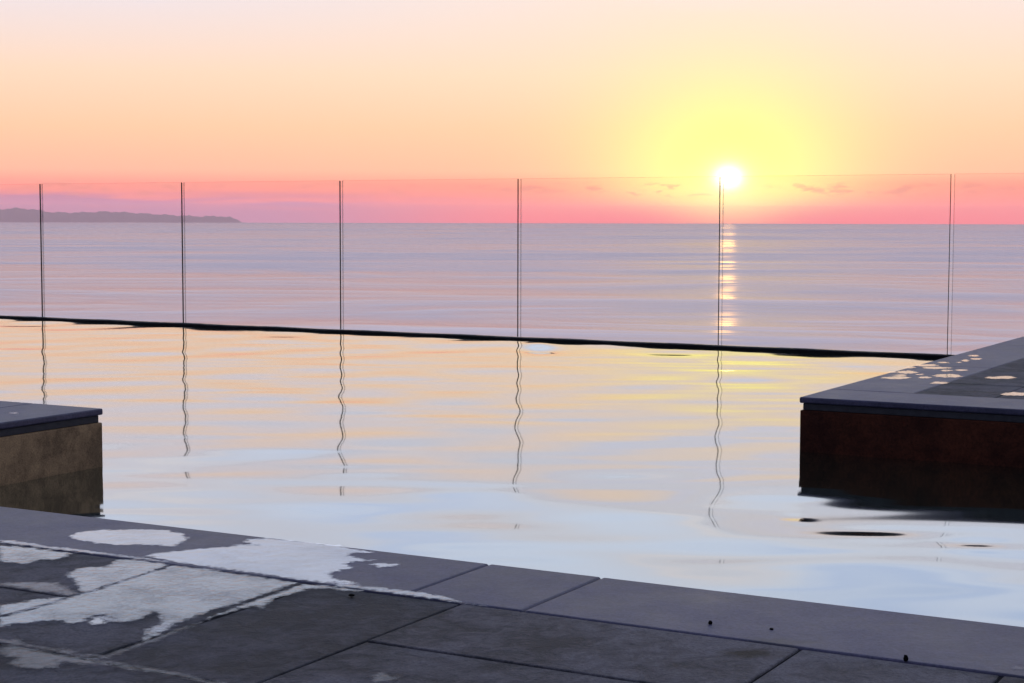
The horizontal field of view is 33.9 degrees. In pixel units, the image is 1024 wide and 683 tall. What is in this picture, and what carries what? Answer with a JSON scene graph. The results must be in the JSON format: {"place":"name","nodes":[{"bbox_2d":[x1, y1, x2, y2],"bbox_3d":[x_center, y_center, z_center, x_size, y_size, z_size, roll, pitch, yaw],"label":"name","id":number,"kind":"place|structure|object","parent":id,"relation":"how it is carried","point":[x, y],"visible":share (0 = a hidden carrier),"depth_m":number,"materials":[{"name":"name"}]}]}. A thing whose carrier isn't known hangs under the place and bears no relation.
{"place":"outdoors","nodes":[
{"label":"outdoors","id":0,"kind":"place"},
{"bbox_2d":[0,207,244,222],"bbox_3d":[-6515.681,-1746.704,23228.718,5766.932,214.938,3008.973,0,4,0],"label":"hills","id":1,"kind":"structure","parent":0,"point":[15,214],"depth_m":22995.83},
{"bbox_2d":[0,318,1023,626],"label":"water","id":2,"kind":"structure","parent":0,"point":[696,468],"depth_m":5.79,"materials":[{"name":"clear liquid"}]},
{"bbox_2d":[0,506,1023,682],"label":"terrace","id":3,"kind":"structure","parent":0,"point":[190,606],"depth_m":2.69,"materials":[{"name":"stone"}]},
{"bbox_2d":[71,530,181,538],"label":"puddle","id":4,"kind":"object","parent":3,"relation":"on","point":[100,531],"visible":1,"depth_m":3.44,"materials":[{"name":"liquid"}]},
{"bbox_2d":[0,222,1023,354],"bbox_3d":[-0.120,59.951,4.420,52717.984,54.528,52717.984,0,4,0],"label":"sea","id":5,"kind":"structure","parent":0,"point":[870,287],"depth_m":897.94,"materials":[{"name":"liquid"}]},
{"bbox_2d":[0,0,1023,223],"label":"sky","id":6,"kind":"structure","parent":0,"point":[422,111],"materials":[{"name":"orange"}]},
{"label":"pool basin","id":7,"kind":"structure","parent":0,"visible":0},
{"bbox_2d":[0,401,102,485],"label":"raised deck","id":8,"kind":"structure","parent":7,"relation":"on","point":[37,441],"depth_m":5.53,"materials":[{"name":"grey stone"}]},
{"bbox_2d":[0,315,953,357],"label":"base channel","id":9,"kind":"object","parent":7,"relation":"attached to","point":[807,350],"visible":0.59,"depth_m":11.71,"materials":[{"name":"black metal"}]},
{"bbox_2d":[5,184,42,316],"bbox_3d":[-4.540,-0.780,14.262,1.481,1.100,0.016,2,5,29],"label":"glass panel","id":10,"kind":"object","parent":9,"relation":"on","point":[40,250],"visible":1,"depth_m":13.90,"materials":[{"name":"clear glass"}]},
{"bbox_2d":[53,182,183,322],"bbox_3d":[-3.228,-0.723,13.531,1.481,1.100,0.016,2,5,29],"label":"glass panel","id":11,"kind":"object","parent":9,"relation":"on","point":[182,257],"visible":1,"depth_m":13.17,"materials":[{"name":"clear glass"}]},
{"bbox_2d":[201,181,340,328],"bbox_3d":[-1.916,-0.667,12.800,1.481,1.100,0.016,2,5,29],"label":"glass panel","id":12,"kind":"object","parent":9,"relation":"on","point":[340,249],"visible":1,"depth_m":12.44,"materials":[{"name":"clear glass"}]},
{"bbox_2d":[343,179,518,336],"bbox_3d":[-0.605,-0.610,12.069,1.481,1.100,0.016,2,5,29],"label":"glass panel","id":13,"kind":"object","parent":9,"relation":"on","point":[517,253],"visible":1,"depth_m":11.70,"materials":[{"name":"clear glass"}]},
{"bbox_2d":[536,177,720,344],"bbox_3d":[0.707,-0.554,11.337,1.481,1.100,0.016,2,5,29],"label":"glass panel","id":14,"kind":"object","parent":9,"relation":"on","point":[718,274],"visible":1,"depth_m":10.98,"materials":[{"name":"clear glass"}]},
{"bbox_2d":[729,180,950,354],"bbox_3d":[2.019,-0.497,10.606,1.481,1.100,0.016,2,5,29],"label":"glass panel","id":15,"kind":"object","parent":9,"relation":"on","point":[948,279],"visible":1,"depth_m":10.25,"materials":[{"name":"clear glass"}]},
{"bbox_2d":[800,336,1023,467],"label":"raised deck","id":16,"kind":"structure","parent":7,"relation":"on","point":[973,415],"depth_m":6.03,"materials":[{"name":"grey stone"}]},
{"bbox_2d":[882,376,909,378],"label":"puddle","id":17,"kind":"object","parent":16,"relation":"on","point":[898,377],"visible":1,"depth_m":6.87,"materials":[{"name":"liquid"}]},
{"bbox_2d":[898,371,916,373],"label":"puddle","id":18,"kind":"object","parent":16,"relation":"on","point":[906,372],"visible":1,"depth_m":7.09,"materials":[{"name":"liquid"}]},
{"bbox_2d":[916,364,937,365],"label":"puddle","id":19,"kind":"object","parent":16,"relation":"on","point":[926,365],"visible":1,"depth_m":7.43,"materials":[{"name":"liquid"}]},
{"bbox_2d":[923,367,947,368],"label":"puddle","id":20,"kind":"object","parent":16,"relation":"on","point":[935,367],"visible":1,"depth_m":7.33,"materials":[{"name":"liquid"}]},
{"bbox_2d":[935,374,962,377],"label":"puddle","id":21,"kind":"object","parent":16,"relation":"on","point":[946,375],"visible":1,"depth_m":6.96,"materials":[{"name":"liquid"}]},
{"bbox_2d":[986,376,1013,378],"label":"puddle","id":22,"kind":"object","parent":16,"relation":"on","point":[1003,377],"visible":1,"depth_m":6.88,"materials":[{"name":"liquid"}]},
{"bbox_2d":[1002,392,1023,395],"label":"puddle","id":23,"kind":"object","parent":16,"relation":"on","point":[1015,393],"visible":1,"depth_m":6.25,"materials":[{"name":"liquid"}]}
]}

